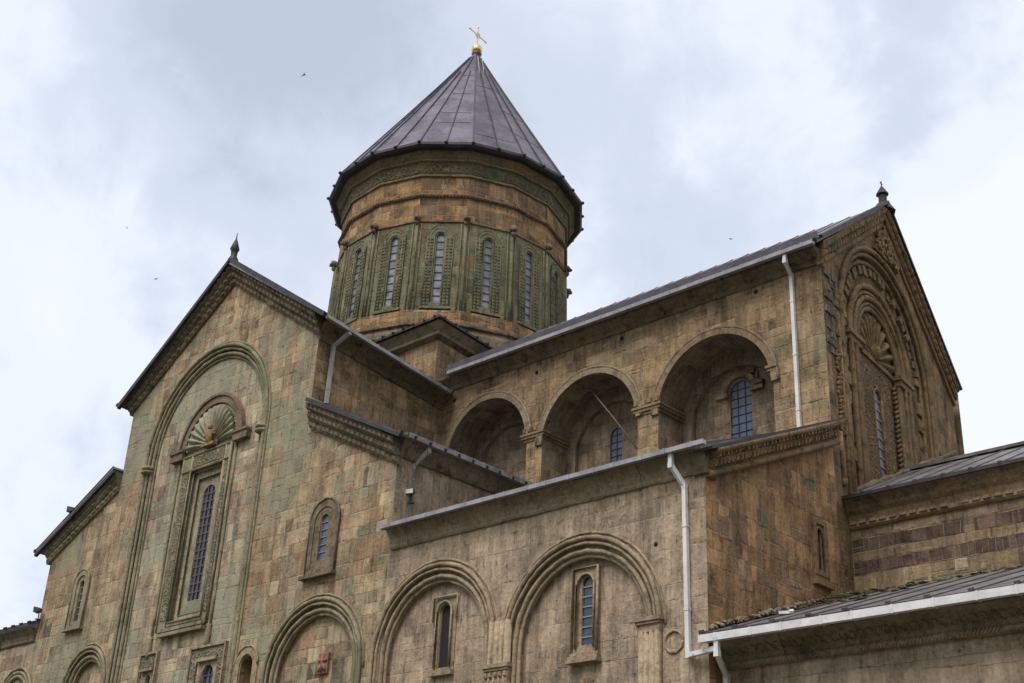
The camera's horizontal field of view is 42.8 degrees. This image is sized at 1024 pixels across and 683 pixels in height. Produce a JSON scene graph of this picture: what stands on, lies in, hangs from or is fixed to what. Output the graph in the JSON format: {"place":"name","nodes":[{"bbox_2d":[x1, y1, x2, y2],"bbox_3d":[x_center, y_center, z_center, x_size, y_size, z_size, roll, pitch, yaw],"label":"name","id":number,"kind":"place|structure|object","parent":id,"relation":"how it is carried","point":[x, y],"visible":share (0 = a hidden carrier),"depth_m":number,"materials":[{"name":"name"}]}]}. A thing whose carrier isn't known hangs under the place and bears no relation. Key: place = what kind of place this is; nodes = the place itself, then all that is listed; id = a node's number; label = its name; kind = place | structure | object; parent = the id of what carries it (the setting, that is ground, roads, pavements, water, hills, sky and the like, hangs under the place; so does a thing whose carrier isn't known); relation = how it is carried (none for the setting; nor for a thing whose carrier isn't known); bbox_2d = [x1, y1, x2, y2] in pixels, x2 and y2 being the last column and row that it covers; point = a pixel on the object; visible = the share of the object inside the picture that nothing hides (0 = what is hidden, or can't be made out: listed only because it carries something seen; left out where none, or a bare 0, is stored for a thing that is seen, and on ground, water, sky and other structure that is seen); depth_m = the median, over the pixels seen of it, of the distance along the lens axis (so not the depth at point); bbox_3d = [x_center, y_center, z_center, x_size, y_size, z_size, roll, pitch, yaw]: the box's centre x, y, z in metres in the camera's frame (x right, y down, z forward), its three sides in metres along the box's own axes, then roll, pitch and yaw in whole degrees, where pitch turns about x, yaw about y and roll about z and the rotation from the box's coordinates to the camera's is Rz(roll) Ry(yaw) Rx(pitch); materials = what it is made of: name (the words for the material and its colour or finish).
{"place":"outdoors","nodes":[
{"label":"outdoors","id":0,"kind":"place"},
{"bbox_2d":[0,27,964,682],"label":"cathedral","id":1,"kind":"structure","parent":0,"point":[248,513],"depth_m":43.82,"materials":[{"name":"stone"}]},
{"bbox_2d":[33,606,42,619],"bbox_3d":[-19.029,10.918,52.500,0.292,0.506,0.352,-3,-27,13],"label":"floodlight","id":2,"kind":"object","parent":1,"relation":"attached to","point":[38,610],"visible":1,"depth_m":52.45,"materials":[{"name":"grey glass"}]},
{"bbox_2d":[66,506,74,519],"bbox_3d":[-17.909,7.001,53.225,0.318,0.552,0.384,-8,-28,22],"label":"floodlight","id":3,"kind":"object","parent":1,"relation":"attached to","point":[69,509],"visible":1,"depth_m":53.16,"materials":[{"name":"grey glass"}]},
{"bbox_2d":[61,568,90,632],"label":"window","id":4,"kind":"structure","parent":1,"relation":"in","point":[84,575],"depth_m":50.99,"materials":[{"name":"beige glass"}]},
{"bbox_2d":[135,650,160,682],"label":"window","id":5,"kind":"structure","parent":1,"relation":"in","point":[144,665],"depth_m":46.26,"materials":[{"name":"beige stone"}]},
{"bbox_2d":[145,441,237,659],"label":"window","id":6,"kind":"structure","parent":1,"relation":"in","point":[222,453],"depth_m":47.10,"materials":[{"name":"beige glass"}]},
{"bbox_2d":[185,640,228,682],"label":"window","id":7,"kind":"structure","parent":1,"relation":"in","point":[217,651],"depth_m":43.89,"materials":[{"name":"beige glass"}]},
{"bbox_2d":[298,497,340,581],"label":"window","id":8,"kind":"structure","parent":1,"relation":"in","point":[314,568],"depth_m":41.62,"materials":[{"name":"beige stone"}]},
{"bbox_2d":[330,259,342,316],"bbox_3d":[-8.124,-1.885,59.669,0.257,4.225,1.320,11,-27,-17],"label":"window","id":9,"kind":"structure","parent":1,"relation":"in","point":[339,268],"depth_m":59.86,"materials":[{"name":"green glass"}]},
{"bbox_2d":[341,241,366,324],"bbox_3d":[-6.981,-2.630,58.018,0.316,4.228,1.320,24,-33,-37],"label":"window","id":10,"kind":"structure","parent":1,"relation":"in","point":[362,245],"depth_m":57.99,"materials":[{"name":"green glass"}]},
{"bbox_2d":[372,228,406,314],"bbox_3d":[-5.254,-3.105,56.854,1.320,4.224,0.316,-9,-28,23],"label":"window","id":11,"kind":"structure","parent":1,"relation":"in","point":[393,291],"depth_m":56.80,"materials":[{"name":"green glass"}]},
{"bbox_2d":[406,488,414,503],"bbox_3d":[-3.128,4.772,40.401,0.304,0.437,0.252,-8,-28,22],"label":"floodlight","id":12,"kind":"object","parent":1,"relation":"attached to","point":[410,491],"visible":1,"depth_m":40.36,"materials":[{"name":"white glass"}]},
{"bbox_2d":[419,225,454,309],"bbox_3d":[-3.179,-3.244,56.369,1.320,4.238,0.316,1,-26,3],"label":"window","id":13,"kind":"structure","parent":1,"relation":"in","point":[441,283],"depth_m":56.33,"materials":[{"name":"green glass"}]},
{"bbox_2d":[428,593,458,677],"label":"window","id":14,"kind":"structure","parent":1,"relation":"in","point":[449,616],"depth_m":36.66,"materials":[{"name":"stone"}]},
{"bbox_2d":[470,230,501,317],"bbox_3d":[-1.072,-3.010,56.628,1.320,4.234,0.316,11,-27,-17],"label":"window","id":15,"kind":"structure","parent":1,"relation":"in","point":[481,299],"depth_m":56.58,"materials":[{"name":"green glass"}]},
{"bbox_2d":[516,244,539,331],"bbox_3d":[0.747,-2.447,57.596,1.320,4.229,0.316,24,-33,-37],"label":"window","id":16,"kind":"structure","parent":1,"relation":"in","point":[524,258],"depth_m":57.55,"materials":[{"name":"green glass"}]},
{"bbox_2d":[550,263,561,325],"bbox_3d":[2.000,-1.641,59.127,0.316,4.227,1.320,-9,-28,23],"label":"window","id":17,"kind":"structure","parent":1,"relation":"in","point":[554,268],"depth_m":59.36,"materials":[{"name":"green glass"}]},
{"bbox_2d":[565,564,601,665],"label":"window","id":18,"kind":"structure","parent":1,"relation":"in","point":[589,652],"depth_m":33.33,"materials":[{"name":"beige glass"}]},
{"bbox_2d":[589,388,636,448],"bbox_3d":[3.397,2.586,44.048,0.091,2.987,2.466,22,-32,-34],"label":"wooden pole","id":19,"kind":"object","parent":1,"relation":"on","point":[622,429],"visible":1,"depth_m":43.94,"materials":[{"name":"brown wood"}]},
{"bbox_2d":[611,428,621,462],"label":"window","id":20,"kind":"structure","parent":1,"relation":"in","point":[616,448],"depth_m":45.15,"materials":[{"name":"blue glass"}]},
{"bbox_2d":[715,371,764,437],"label":"window","id":21,"kind":"structure","parent":1,"relation":"in","point":[741,394],"depth_m":42.01,"materials":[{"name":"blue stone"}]},
{"bbox_2d":[811,516,834,590],"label":"window","id":22,"kind":"structure","parent":1,"relation":"in","point":[821,578],"depth_m":35.01,"materials":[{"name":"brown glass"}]},
{"bbox_2d":[860,352,896,479],"bbox_3d":[11.730,2.847,41.762,0.110,4.557,2.400,-16,-31,33],"label":"window","id":23,"kind":"structure","parent":1,"relation":"in","point":[874,380],"depth_m":41.90,"materials":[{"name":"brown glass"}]},
{"bbox_2d":[0,0,1023,628],"label":"sky","id":24,"kind":"structure","parent":0,"point":[139,138],"materials":[{"name":"white"}]},
{"label":"ground","id":25,"kind":"structure","parent":0,"visible":0},
{"bbox_2d":[698,564,1023,682],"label":"chapel","id":26,"kind":"structure","parent":25,"relation":"on","point":[967,629],"depth_m":27.65,"materials":[{"name":"metal"}]},
{"bbox_2d":[779,609,793,614],"bbox_3d":[6.528,6.417,31.066,0.376,0.122,0.139,-10,-28,24],"label":"floodlight","id":27,"kind":"object","parent":26,"relation":"on","point":[789,611],"visible":0.99,"depth_m":31.02,"materials":[{"name":"white plastic"}]},
{"bbox_2d":[769,565,1019,615],"bbox_3d":[10.204,6.034,32.236,6.280,1.665,4.774,-20,-34,39],"label":"moss","id":28,"kind":"object","parent":26,"relation":"on","point":[869,591],"visible":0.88,"depth_m":33.92,"materials":[{"name":"green plant"}]},
{"bbox_2d":[841,441,1023,591],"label":"narthex","id":29,"kind":"structure","parent":25,"relation":"on","point":[950,514],"depth_m":35.23,"materials":[{"name":"stone"}]}
]}

